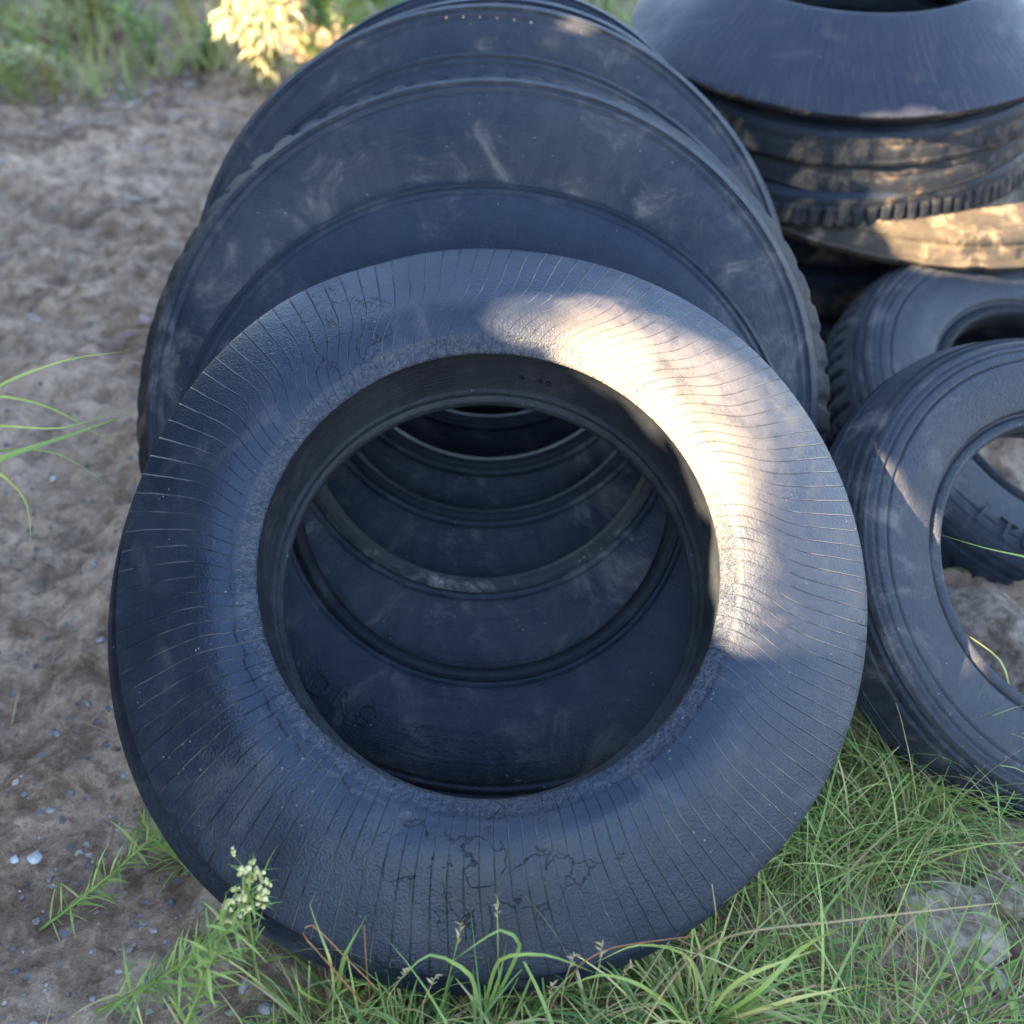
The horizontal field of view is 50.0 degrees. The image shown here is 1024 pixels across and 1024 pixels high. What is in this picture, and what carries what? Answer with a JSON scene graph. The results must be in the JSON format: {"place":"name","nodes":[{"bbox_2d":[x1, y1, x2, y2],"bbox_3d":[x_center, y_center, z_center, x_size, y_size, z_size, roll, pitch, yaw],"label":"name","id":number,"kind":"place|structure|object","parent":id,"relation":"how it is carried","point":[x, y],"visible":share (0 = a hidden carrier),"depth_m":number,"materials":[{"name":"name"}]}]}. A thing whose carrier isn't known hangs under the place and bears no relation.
{"place":"outdoors","nodes":[
{"label":"outdoors","id":0,"kind":"place"},
{"bbox_2d":[0,0,1023,1023],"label":"ground","id":1,"kind":"structure","parent":0,"point":[105,297],"depth_m":2.16,"materials":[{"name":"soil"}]},
{"bbox_2d":[10,855,18,863],"bbox_3d":[-0.681,0.476,1.503,0.014,0.011,0.011,27,43,33],"label":"pebble","id":2,"kind":"object","parent":1,"relation":"on","point":[14,859],"visible":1,"depth_m":1.50,"materials":[{"name":"white stone"}]},
{"bbox_2d":[0,40,33,98],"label":"weed plant","id":3,"kind":"object","parent":1,"relation":"on","point":[11,66],"visible":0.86,"depth_m":4.64,"materials":[{"name":"green plant"}]},
{"bbox_2d":[0,2,64,64],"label":"weed plant","id":4,"kind":"object","parent":1,"relation":"on","point":[19,29],"visible":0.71,"depth_m":4.92,"materials":[{"name":"green plant"}]},
{"bbox_2d":[26,850,42,863],"bbox_3d":[-0.654,0.473,1.505,0.021,0.014,0.023,0,35,0],"label":"pebble","id":5,"kind":"object","parent":1,"relation":"on","point":[34,857],"visible":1,"depth_m":1.50,"materials":[{"name":"white stone"}]},
{"bbox_2d":[9,44,76,102],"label":"weed plant","id":6,"kind":"object","parent":1,"relation":"on","point":[42,68],"visible":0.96,"depth_m":4.57,"materials":[{"name":"green plant"}]},
{"bbox_2d":[46,806,55,813],"bbox_3d":[-0.658,0.425,1.569,0.016,0.011,0.013,-26,42,-32],"label":"pebble","id":7,"kind":"object","parent":1,"relation":"on","point":[50,809],"visible":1,"depth_m":1.56,"materials":[{"name":"grey stone"}]},
{"bbox_2d":[49,476,56,481],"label":"pebble","id":8,"kind":"object","parent":1,"relation":"on","point":[52,478],"visible":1,"depth_m":2.29,"materials":[{"name":"white stone"}]},
{"bbox_2d":[53,730,60,736],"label":"pebble","id":9,"kind":"object","parent":1,"relation":"on","point":[56,733],"visible":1,"depth_m":1.70,"materials":[{"name":"grey stone"}]},
{"bbox_2d":[0,350,137,554],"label":"grass tuft","id":10,"kind":"object","parent":1,"relation":"on","point":[8,455],"visible":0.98,"depth_m":1.58,"materials":[{"name":"green plant"}]},
{"bbox_2d":[62,0,76,21],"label":"weed plant","id":11,"kind":"object","parent":1,"relation":"on","point":[67,4],"visible":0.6,"depth_m":5.55,"materials":[{"name":"green plant"}]},
{"bbox_2d":[84,700,90,706],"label":"pebble","id":12,"kind":"object","parent":1,"relation":"on","point":[87,703],"visible":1,"depth_m":1.74,"materials":[{"name":"grey stone"}]},
{"bbox_2d":[91,562,98,566],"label":"pebble","id":13,"kind":"object","parent":1,"relation":"on","point":[95,564],"visible":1,"depth_m":2.04,"materials":[{"name":"grey stone"}]},
{"bbox_2d":[73,0,119,38],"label":"weed plant","id":14,"kind":"object","parent":1,"relation":"on","point":[91,14],"visible":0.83,"depth_m":5.28,"materials":[{"name":"green plant"}]},
{"bbox_2d":[77,0,123,40],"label":"weed plant","id":15,"kind":"object","parent":1,"relation":"on","point":[113,11],"visible":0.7,"depth_m":5.30,"materials":[{"name":"green plant"}]},
{"bbox_2d":[96,636,104,642],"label":"pebble","id":16,"kind":"object","parent":1,"relation":"on","point":[101,639],"visible":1,"depth_m":1.86,"materials":[{"name":"grey stone"}]},
{"bbox_2d":[34,817,172,942],"bbox_3d":[-0.521,0.483,1.441,0.211,0.199,0.094,-12,37,-17],"label":"leafy weed","id":17,"kind":"object","parent":1,"relation":"on","point":[81,899],"visible":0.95,"depth_m":1.43,"materials":[{"name":"green plant"}]},
{"bbox_2d":[108,0,172,70],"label":"weed plant","id":18,"kind":"object","parent":1,"relation":"on","point":[144,37],"visible":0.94,"depth_m":5.02,"materials":[{"name":"green plant"}]},
{"bbox_2d":[141,977,157,989],"bbox_3d":[-0.452,0.588,1.368,0.023,0.011,0.014,19,39,25],"label":"pebble","id":19,"kind":"object","parent":1,"relation":"on","point":[146,979],"visible":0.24,"depth_m":1.36,"materials":[{"name":"grey stone"}]},
{"bbox_2d":[118,807,193,893],"bbox_3d":[-0.479,0.461,1.498,0.092,0.137,0.110,-24,42,-30],"label":"leafy weed","id":20,"kind":"object","parent":1,"relation":"on","point":[164,845],"visible":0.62,"depth_m":1.50,"materials":[{"name":"green plant"}]},
{"bbox_2d":[0,23,324,338],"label":"leaf litter","id":21,"kind":"object","parent":1,"relation":"on","point":[144,318],"visible":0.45,"depth_m":4.52,"materials":[{"name":"brown plant"}]},
{"bbox_2d":[72,888,266,1023],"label":"leafy weed","id":22,"kind":"object","parent":1,"relation":"on","point":[181,965],"visible":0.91,"depth_m":1.24,"materials":[{"name":"green plant"}]},
{"bbox_2d":[171,0,204,30],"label":"weed plant","id":23,"kind":"object","parent":1,"relation":"on","point":[183,3],"visible":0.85,"depth_m":5.46,"materials":[{"name":"green plant"}]},
{"bbox_2d":[119,849,275,1023],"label":"flowering weed","id":24,"kind":"object","parent":1,"relation":"on","point":[262,894],"visible":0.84,"depth_m":1.23,"materials":[{"name":"green plant"}]},
{"bbox_2d":[149,932,261,1023],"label":"leafy weed","id":25,"kind":"object","parent":1,"relation":"on","point":[192,1013],"visible":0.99,"depth_m":1.23,"materials":[{"name":"green plant"}]},
{"bbox_2d":[184,23,228,74],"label":"weed plant","id":26,"kind":"object","parent":1,"relation":"on","point":[206,54],"visible":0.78,"depth_m":5.01,"materials":[{"name":"green plant"}]},
{"bbox_2d":[212,0,227,20],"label":"weed plant","id":27,"kind":"object","parent":1,"relation":"on","point":[218,3],"visible":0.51,"depth_m":5.67,"materials":[{"name":"yellow plant"}]},
{"bbox_2d":[238,974,250,993],"bbox_3d":[-0.327,0.578,1.344,0.012,0.016,0.023,12,37,17],"label":"pebble","id":28,"kind":"object","parent":1,"relation":"on","point":[243,989],"visible":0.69,"depth_m":1.34,"materials":[{"name":"grey stone"}]},
{"bbox_2d":[211,847,298,993],"bbox_3d":[-0.302,0.473,1.254,0.098,0.264,0.081,-9,36,-13],"label":"flowering weed","id":29,"kind":"object","parent":1,"relation":"on","point":[243,870],"visible":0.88,"depth_m":1.24,"materials":[{"name":"green plant"}]},
{"bbox_2d":[205,0,316,91],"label":"sunlit plant","id":30,"kind":"object","parent":1,"relation":"on","point":[275,48],"visible":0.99,"depth_m":4.66,"materials":[{"name":"yellow plant"}]},
{"bbox_2d":[257,1001,276,1014],"bbox_3d":[-0.295,0.595,1.318,0.022,0.015,0.016,9,36,12],"label":"pebble","id":31,"kind":"object","parent":1,"relation":"on","point":[262,1009],"visible":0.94,"depth_m":1.31,"materials":[{"name":"grey stone"}]},
{"bbox_2d":[258,0,298,26],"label":"weed plant","id":32,"kind":"object","parent":1,"relation":"on","point":[272,4],"visible":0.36,"depth_m":5.57,"materials":[{"name":"yellow plant"}]},
{"bbox_2d":[274,0,331,55],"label":"weed plant","id":33,"kind":"object","parent":1,"relation":"on","point":[314,30],"visible":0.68,"depth_m":5.22,"materials":[{"name":"yellow plant"}]},
{"bbox_2d":[272,0,384,39],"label":"broadleaf plant","id":34,"kind":"object","parent":1,"relation":"on","point":[349,5],"visible":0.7,"depth_m":5.18,"materials":[{"name":"green plant"}]},
{"bbox_2d":[292,895,365,1009],"bbox_3d":[-0.205,0.541,1.232,0.068,0.234,0.083,15,38,21],"label":"grass tuft","id":35,"kind":"object","parent":1,"relation":"on","point":[341,968],"visible":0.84,"depth_m":1.19,"materials":[{"name":"green plant"}]},
{"bbox_2d":[302,924,377,1020],"bbox_3d":[-0.183,0.547,1.240,0.081,0.249,0.066,0,35,0],"label":"dry stalk","id":36,"kind":"object","parent":1,"relation":"on","point":[340,977],"visible":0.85,"depth_m":1.18,"materials":[{"name":"brown plant"}]},
{"bbox_2d":[363,925,370,1004],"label":"dry stalk","id":37,"kind":"object","parent":1,"relation":"on","point":[366,966],"visible":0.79,"depth_m":1.19,"materials":[{"name":"brown plant"}]},
{"bbox_2d":[368,0,402,10],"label":"broadleaf plant","id":38,"kind":"object","parent":1,"relation":"on","point":[392,2],"visible":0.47,"depth_m":5.53,"materials":[{"name":"green plant"}]},
{"bbox_2d":[387,967,410,1021],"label":"straw stalk","id":39,"kind":"object","parent":1,"relation":"on","point":[405,970],"visible":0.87,"depth_m":1.18,"materials":[{"name":"beige plant"}]},
{"bbox_2d":[422,974,442,1023],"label":"straw stalk","id":40,"kind":"object","parent":1,"relation":"on","point":[430,981],"visible":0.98,"depth_m":1.18,"materials":[{"name":"plant"}]},
{"bbox_2d":[444,919,464,991],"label":"grass stalk","id":41,"kind":"object","parent":1,"relation":"on","point":[458,934],"depth_m":1.17,"materials":[{"name":"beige plant"}]},
{"bbox_2d":[178,183,776,798],"bbox_3d":[-0.042,-0.046,1.682,0.992,0.983,0.116,-1,-9,-1],"label":"cut tyre","id":42,"kind":"object","parent":1,"relation":"on","point":[590,703],"visible":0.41,"depth_m":1.61,"materials":[{"name":"rubber"}]},
{"bbox_2d":[137,74,829,667],"bbox_3d":[-0.049,-0.174,1.772,1.152,1.152,0.137,1,-5,1],"label":"cut tyre","id":43,"kind":"object","parent":1,"relation":"on","point":[699,204],"visible":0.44,"depth_m":1.74,"materials":[{"name":"rubber"}]},
{"bbox_2d":[108,248,866,994],"bbox_3d":[-0.029,0.087,1.425,0.994,0.173,0.998,-2,71,-2],"label":"cut tyre","id":44,"kind":"object","parent":1,"relation":"on","point":[716,770],"visible":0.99,"depth_m":1.35,"materials":[{"name":"rubber"}]},
{"bbox_2d":[198,3,782,508],"bbox_3d":[-0.038,-0.379,1.962,1.088,1.076,0.116,-1,0,-1],"label":"cut tyre","id":45,"kind":"object","parent":1,"relation":"on","point":[420,467],"visible":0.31,"depth_m":1.92,"materials":[{"name":"rubber"}]},
{"bbox_2d":[263,51,722,577],"bbox_3d":[-0.042,-0.286,1.891,1.059,1.052,0.116,0,-4,0],"label":"cut tyre","id":46,"kind":"object","parent":1,"relation":"on","point":[380,508],"visible":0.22,"depth_m":1.84,"materials":[{"name":"rubber"}]},
{"bbox_2d":[325,0,667,414],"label":"cut tyre","id":47,"kind":"object","parent":1,"relation":"on","point":[408,5],"visible":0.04,"depth_m":2.13,"materials":[{"name":"rubber"}]},
{"bbox_2d":[395,929,598,1016],"bbox_3d":[-0.015,0.550,1.234,0.217,0.237,0.069,0,35,0],"label":"grass tuft","id":48,"kind":"object","parent":1,"relation":"on","point":[517,954],"visible":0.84,"depth_m":1.17,"materials":[{"name":"green plant"}]},
{"bbox_2d":[494,892,501,1009],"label":"grass stalk","id":49,"kind":"object","parent":1,"relation":"on","point":[497,905],"depth_m":1.17,"materials":[{"name":"green plant"}]},
{"bbox_2d":[0,0,1023,1023],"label":"grass","id":50,"kind":"structure","parent":1,"relation":"on","point":[897,801],"depth_m":1.41,"materials":[{"name":"green plant"}]},
{"bbox_2d":[377,0,663,456],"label":"cut tyre","id":51,"kind":"object","parent":1,"relation":"on","point":[486,435],"visible":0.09,"depth_m":2.05,"materials":[{"name":"rubber"}]},
{"bbox_2d":[545,980,558,1022],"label":"straw stalk","id":52,"kind":"object","parent":1,"relation":"on","point":[550,994],"visible":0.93,"depth_m":1.17,"materials":[{"name":"green plant"}]},
{"bbox_2d":[560,953,580,1009],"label":"straw stalk","id":53,"kind":"object","parent":1,"relation":"on","point":[571,957],"visible":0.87,"depth_m":1.18,"materials":[{"name":"beige plant"}]},
{"bbox_2d":[591,941,607,1010],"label":"straw stalk","id":54,"kind":"object","parent":1,"relation":"on","point":[602,945],"visible":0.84,"depth_m":1.18,"materials":[{"name":"plant"}]},
{"bbox_2d":[582,0,626,12],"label":"weed plant","id":55,"kind":"object","parent":1,"relation":"on","point":[606,4],"visible":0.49,"depth_m":5.56,"materials":[{"name":"green plant"}]},
{"bbox_2d":[606,959,634,1023],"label":"straw stalk","id":56,"kind":"object","parent":1,"relation":"on","point":[630,966],"visible":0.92,"depth_m":1.18,"materials":[{"name":"beige plant"}]},
{"bbox_2d":[560,935,699,998],"bbox_3d":[0.132,0.538,1.264,0.148,0.199,0.070,0,35,0],"label":"dry stalk","id":57,"kind":"object","parent":1,"relation":"on","point":[572,975],"visible":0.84,"depth_m":1.20,"materials":[{"name":"plant"}]},
{"bbox_2d":[680,949,693,1004],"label":"straw stalk","id":58,"kind":"object","parent":1,"relation":"on","point":[685,958],"visible":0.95,"depth_m":1.19,"materials":[{"name":"plant"}]},
{"bbox_2d":[663,888,742,960],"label":"dead grass","id":59,"kind":"structure","parent":1,"relation":"on","point":[719,934],"depth_m":1.47,"materials":[{"name":"plant"}]},
{"bbox_2d":[563,925,857,1023],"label":"grass tuft","id":60,"kind":"object","parent":1,"relation":"on","point":[785,963],"visible":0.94,"depth_m":1.22,"materials":[{"name":"green plant"}]},
{"bbox_2d":[712,884,716,941],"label":"dry stalk","id":61,"kind":"object","parent":1,"relation":"on","point":[715,914],"visible":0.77,"depth_m":1.24,"materials":[{"name":"plant"}]},
{"bbox_2d":[647,902,999,1002],"bbox_3d":[0.349,0.528,1.258,0.385,0.273,0.061,1,35,2],"label":"dry stalk","id":62,"kind":"object","parent":1,"relation":"on","point":[719,940],"visible":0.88,"depth_m":1.18,"materials":[{"name":"beige plant"}]},
{"bbox_2d":[818,316,840,343],"bbox_3d":[0.801,-0.694,3.057,0.981,0.120,0.985,0,37,0],"label":"whole tyre","id":63,"kind":"object","parent":1,"relation":"on","point":[827,324],"visible":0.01,"depth_m":2.67,"materials":[{"name":"rubber"}]},
{"bbox_2d":[797,264,899,317],"bbox_3d":[0.820,-0.802,2.983,0.976,0.121,0.989,0,37,0],"label":"whole tyre","id":64,"kind":"object","parent":63,"relation":"on","point":[835,291],"visible":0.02,"depth_m":2.60,"materials":[{"name":"rubber"}]},
{"bbox_2d":[783,235,898,267],"bbox_3d":[0.842,-0.906,2.906,0.985,0.121,0.977,0,37,0],"label":"whole tyre","id":65,"kind":"object","parent":64,"relation":"on","point":[805,253],"visible":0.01,"depth_m":2.55,"materials":[{"name":"rubber"}]},
{"bbox_2d":[779,180,1023,272],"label":"cut tyre","id":66,"kind":"object","parent":65,"relation":"on","point":[988,237],"visible":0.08,"depth_m":2.34,"materials":[{"name":"rubber"}]},
{"bbox_2d":[762,152,1023,226],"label":"cut tyre","id":67,"kind":"object","parent":66,"relation":"on","point":[794,205],"visible":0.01,"depth_m":2.34,"materials":[{"name":"rubber"}]},
{"bbox_2d":[747,136,1023,194],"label":"cut tyre","id":68,"kind":"object","parent":67,"relation":"on","point":[918,179],"visible":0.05,"depth_m":2.31,"materials":[{"name":"rubber"}]},
{"bbox_2d":[694,0,1023,167],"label":"cut tyre","id":69,"kind":"object","parent":68,"relation":"on","point":[792,137],"visible":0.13,"depth_m":2.28,"materials":[{"name":"rubber"}]},
{"bbox_2d":[631,0,1023,122],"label":"cut tyre","id":70,"kind":"object","parent":69,"relation":"on","point":[958,58],"visible":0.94,"depth_m":2.25,"materials":[{"name":"rubber"}]},
{"bbox_2d":[824,265,1023,585],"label":"whole tyre","id":71,"kind":"object","parent":1,"relation":"on","point":[889,324],"visible":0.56,"depth_m":2.21,"materials":[{"name":"rubber"}]},
{"bbox_2d":[829,338,1023,818],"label":"whole tyre","id":72,"kind":"object","parent":1,"relation":"on","point":[911,440],"visible":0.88,"depth_m":1.59,"materials":[{"name":"rubber"}]},
{"bbox_2d":[892,876,1013,977],"bbox_3d":[0.592,0.556,1.450,0.166,0.083,0.140,0,35,0],"label":"rock","id":73,"kind":"object","parent":1,"relation":"on","point":[967,932],"visible":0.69,"depth_m":1.43,"materials":[{"name":"grey stone"}]},
{"bbox_2d":[939,534,1023,556],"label":"grass tuft","id":74,"kind":"object","parent":1,"relation":"on","point":[994,549],"visible":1,"depth_m":1.42,"materials":[{"name":"green plant"}]},
{"bbox_2d":[946,584,1023,690],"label":"rock","id":75,"kind":"object","parent":1,"relation":"on","point":[990,618],"visible":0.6,"depth_m":1.84,"materials":[{"name":"grey stone"}]},
{"bbox_2d":[966,634,1009,684],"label":"grass tuft","id":76,"kind":"object","parent":1,"relation":"on","point":[1004,668],"visible":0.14,"depth_m":1.60,"materials":[{"name":"green plant"}]},
{"bbox_2d":[987,966,1007,992],"bbox_3d":[0.617,0.599,1.405,0.031,0.021,0.034,22,40,28],"label":"rock","id":77,"kind":"object","parent":1,"relation":"on","point":[997,989],"visible":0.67,"depth_m":1.40,"materials":[{"name":"grey stone"}]},
{"bbox_2d":[973,868,1023,923],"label":"rock","id":78,"kind":"object","parent":1,"relation":"on","point":[1007,897],"visible":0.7,"depth_m":1.46,"materials":[{"name":"grey stone"}]},
{"bbox_2d":[1018,684,1023,693],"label":"rock","id":79,"kind":"object","parent":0,"point":[1021,689],"visible":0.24,"depth_m":1.79,"materials":[{"name":"grey stone"}]}
]}

